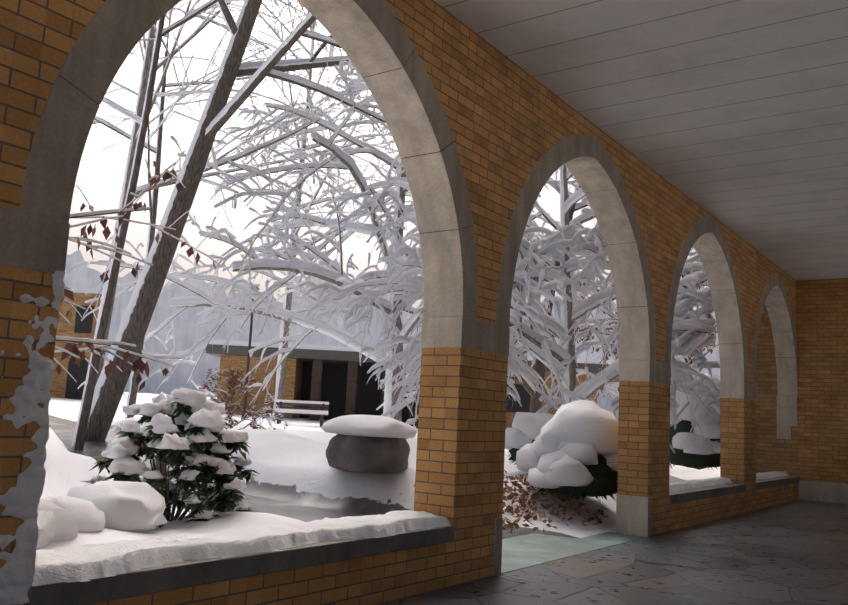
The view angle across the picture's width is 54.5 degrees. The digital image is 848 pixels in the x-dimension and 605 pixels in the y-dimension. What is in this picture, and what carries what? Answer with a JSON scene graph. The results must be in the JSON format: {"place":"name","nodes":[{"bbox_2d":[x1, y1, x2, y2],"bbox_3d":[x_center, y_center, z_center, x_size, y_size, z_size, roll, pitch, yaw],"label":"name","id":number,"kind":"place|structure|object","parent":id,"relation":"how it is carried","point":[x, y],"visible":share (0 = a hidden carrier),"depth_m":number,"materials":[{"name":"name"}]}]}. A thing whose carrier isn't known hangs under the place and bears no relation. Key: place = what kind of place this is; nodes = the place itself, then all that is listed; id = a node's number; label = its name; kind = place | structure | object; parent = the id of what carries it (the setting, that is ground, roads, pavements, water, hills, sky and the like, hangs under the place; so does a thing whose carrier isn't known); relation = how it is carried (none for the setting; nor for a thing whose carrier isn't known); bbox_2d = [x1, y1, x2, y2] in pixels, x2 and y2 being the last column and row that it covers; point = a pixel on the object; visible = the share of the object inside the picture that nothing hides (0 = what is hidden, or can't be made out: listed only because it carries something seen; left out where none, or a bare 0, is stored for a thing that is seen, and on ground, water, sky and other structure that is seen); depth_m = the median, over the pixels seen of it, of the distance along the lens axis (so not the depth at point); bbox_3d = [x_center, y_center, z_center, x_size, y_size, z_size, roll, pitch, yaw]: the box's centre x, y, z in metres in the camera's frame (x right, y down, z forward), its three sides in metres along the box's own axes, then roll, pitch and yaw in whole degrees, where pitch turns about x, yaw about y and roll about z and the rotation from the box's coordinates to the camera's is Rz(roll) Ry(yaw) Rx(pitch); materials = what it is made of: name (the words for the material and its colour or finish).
{"place":"outdoors","nodes":[
{"label":"outdoors","id":0,"kind":"place"},
{"bbox_2d":[41,392,719,549],"bbox_3d":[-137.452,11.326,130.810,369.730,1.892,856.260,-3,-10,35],"label":"snowy terrain","id":1,"kind":"structure","parent":0,"point":[298,479],"depth_m":9.03,"materials":[{"name":"white snow"}]},
{"bbox_2d":[50,292,101,399],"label":"brick building","id":2,"kind":"structure","parent":1,"relation":"on","point":[64,384],"depth_m":38.47,"materials":[{"name":"orange brick"}]},
{"bbox_2d":[36,481,167,549],"bbox_3d":[-2.494,1.369,5.397,1.630,0.371,1.723,-3,-10,35],"label":"snow mound","id":3,"kind":"object","parent":1,"relation":"on","point":[115,505],"visible":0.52,"depth_m":5.46,"materials":[{"name":"white snow"}]},
{"bbox_2d":[53,158,220,391],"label":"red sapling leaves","id":4,"kind":"object","parent":1,"relation":"on","point":[93,347],"visible":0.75,"depth_m":4.55,"materials":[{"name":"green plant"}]},
{"bbox_2d":[82,387,258,527],"bbox_3d":[-2.094,1.314,6.870,1.431,1.202,1.474,-3,-10,35],"label":"rhododendron","id":5,"kind":"object","parent":1,"relation":"on","point":[201,423],"visible":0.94,"depth_m":6.63,"materials":[{"name":"green"}]},
{"bbox_2d":[72,0,320,449],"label":"slim tree","id":6,"kind":"object","parent":1,"relation":"on","point":[88,391],"visible":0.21,"depth_m":14.03,"materials":[{"name":"grey plant"}]},
{"bbox_2d":[94,0,363,385],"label":"pale tree","id":7,"kind":"object","parent":1,"relation":"on","point":[151,36],"visible":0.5,"depth_m":17.95,"materials":[{"name":"white plant"}]},
{"bbox_2d":[199,367,286,429],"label":"brown shrub heads","id":8,"kind":"object","parent":1,"relation":"on","point":[242,385],"visible":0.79,"depth_m":16.22,"materials":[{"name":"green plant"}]},
{"bbox_2d":[85,0,401,440],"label":"leaning oak tree","id":9,"kind":"object","parent":1,"relation":"on","point":[219,111],"visible":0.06,"depth_m":15.71,"materials":[{"name":"brown plant"}]},
{"bbox_2d":[93,1,397,418],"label":"slim tree","id":10,"kind":"object","parent":1,"relation":"on","point":[133,386],"visible":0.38,"depth_m":23.08,"materials":[{"name":"grey plant"}]},
{"bbox_2d":[241,283,259,419],"bbox_3d":[-6.423,1.815,30.237,0.480,5.148,0.468,-3,-10,35],"label":"lamp post","id":11,"kind":"object","parent":1,"relation":"on","point":[248,357],"visible":0.4,"depth_m":30.17,"materials":[{"name":"black metal"}]},
{"bbox_2d":[189,0,411,420],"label":"tree","id":12,"kind":"object","parent":1,"relation":"on","point":[281,372],"visible":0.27,"depth_m":32.28,"materials":[{"name":"white plant"}]},
{"bbox_2d":[273,399,328,426],"bbox_3d":[-4.386,4.007,29.318,1.900,1.020,0.480,3,-8,0],"label":"park bench","id":13,"kind":"object","parent":1,"relation":"on","point":[322,412],"visible":0.77,"depth_m":29.52,"materials":[{"name":"grey paint"}]},
{"bbox_2d":[64,60,618,425],"bbox_3d":[-1.790,-2.364,22.496,14.891,13.141,13.637,-3,-10,35],"label":"laden tree","id":14,"kind":"object","parent":1,"relation":"on","point":[381,231],"visible":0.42,"depth_m":20.96,"materials":[{"name":"white plant"}]},
{"bbox_2d":[326,434,409,473],"bbox_3d":[-0.633,1.617,9.201,0.939,0.528,1.319,2,-8,7],"label":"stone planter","id":15,"kind":"object","parent":1,"relation":"on","point":[362,454],"visible":0.79,"depth_m":8.68,"materials":[{"name":"grey stone"}]},
{"bbox_2d":[321,415,416,437],"bbox_3d":[-0.589,1.380,9.198,1.167,0.240,1.207,-3,-10,35],"label":"snow cap","id":16,"kind":"object","parent":15,"relation":"on","point":[370,426],"visible":1,"depth_m":8.70,"materials":[{"name":"white snow"}]},
{"bbox_2d":[205,340,610,429],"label":"pavilion building","id":17,"kind":"structure","parent":1,"relation":"on","point":[336,377],"depth_m":34.79,"materials":[{"name":"orange brick"}]},
{"bbox_2d":[361,470,607,533],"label":"leaf litter","id":18,"kind":"object","parent":1,"relation":"on","point":[522,499],"visible":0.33,"depth_m":8.32,"materials":[{"name":"brown plant"}]},
{"bbox_2d":[316,103,683,431],"bbox_3d":[3.026,-0.971,23.642,10.595,12.584,11.435,-3,-10,35],"label":"laden tree","id":19,"kind":"object","parent":1,"relation":"on","point":[539,369],"visible":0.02,"depth_m":21.88,"materials":[{"name":"white plant"}]},
{"bbox_2d":[298,164,719,467],"bbox_3d":[1.613,-0.919,14.114,6.519,9.030,6.386,-3,-10,35],"label":"laden tree","id":20,"kind":"object","parent":1,"relation":"on","point":[564,242],"visible":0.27,"depth_m":13.28,"materials":[{"name":"white plant"}]},
{"bbox_2d":[505,412,553,466],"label":"bush","id":21,"kind":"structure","parent":1,"relation":"on","point":[524,430],"depth_m":12.19,"materials":[{"name":"green plant"}]},
{"bbox_2d":[516,400,618,501],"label":"bush","id":22,"kind":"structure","parent":1,"relation":"on","point":[572,449],"depth_m":8.31,"materials":[{"name":"green plant"}]},
{"bbox_2d":[559,247,718,398],"bbox_3d":[7.230,-0.362,22.253,6.698,9.358,7.902,-3,-10,35],"label":"tree","id":23,"kind":"object","parent":1,"relation":"on","point":[701,284],"visible":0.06,"depth_m":22.45,"materials":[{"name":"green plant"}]},
{"bbox_2d":[669,373,719,469],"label":"bush","id":24,"kind":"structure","parent":1,"relation":"on","point":[695,452],"depth_m":13.74,"materials":[{"name":"green plant"}]},
{"bbox_2d":[756,304,797,475],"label":"brick wing wall","id":25,"kind":"structure","parent":1,"relation":"on","point":[773,453],"depth_m":13.79,"materials":[{"name":"brown brick"}]},
{"bbox_2d":[67,0,709,309],"label":"sky","id":26,"kind":"structure","parent":0,"point":[100,175],"materials":[{"name":"white"}]},
{"bbox_2d":[0,0,797,604],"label":"brick arcade wall","id":27,"kind":"structure","parent":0,"point":[510,122],"depth_m":5.34,"materials":[{"name":"brown brick"}]},
{"bbox_2d":[0,270,65,604],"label":"snow on wall","id":28,"kind":"structure","parent":27,"relation":"attached to","point":[20,499],"depth_m":2.89,"materials":[{"name":"white snow"}]},
{"bbox_2d":[0,0,797,575],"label":"stone arch trim","id":29,"kind":"structure","parent":27,"relation":"attached to","point":[370,36],"depth_m":5.32,"materials":[{"name":"grey stone"}]},
{"bbox_2d":[26,476,799,604],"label":"arcade sills","id":30,"kind":"structure","parent":27,"relation":"attached to","point":[176,575],"depth_m":3.69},
{"bbox_2d":[32,471,788,585],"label":"sill snow","id":31,"kind":"structure","parent":0,"point":[84,563],"depth_m":3.69,"materials":[{"name":"white snow"}]},
{"bbox_2d":[59,0,795,357],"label":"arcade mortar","id":32,"kind":"object","parent":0,"point":[425,154],"visible":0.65,"depth_m":5.28,"materials":[{"name":"grey concrete"}]},
{"bbox_2d":[380,499,847,604],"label":"arcade floor","id":33,"kind":"structure","parent":0,"point":[794,552],"depth_m":6.03,"materials":[{"name":"stone"}]},
{"bbox_2d":[501,532,646,573],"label":"walkway","id":34,"kind":"structure","parent":33,"relation":"on","point":[524,551],"depth_m":6.85,"materials":[{"name":"concrete"}]},
{"bbox_2d":[796,278,847,483],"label":"arcade end walls","id":35,"kind":"structure","parent":33,"relation":"on","point":[822,335],"depth_m":13.38,"materials":[{"name":"brown brick"}]},
{"bbox_2d":[777,407,847,503],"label":"stone base trim","id":36,"kind":"structure","parent":35,"relation":"attached to","point":[787,419],"depth_m":13.23,"materials":[{"name":"stone"}]},
{"bbox_2d":[435,0,847,280],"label":"arcade ceiling","id":37,"kind":"structure","parent":0,"point":[732,115],"depth_m":6.33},
{"label":"snowy court ground","id":38,"kind":"structure","parent":0,"visible":0},
{"bbox_2d":[63,249,719,420],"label":"distant woods","id":39,"kind":"object","parent":38,"relation":"on","point":[84,279],"visible":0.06,"depth_m":158.71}
]}

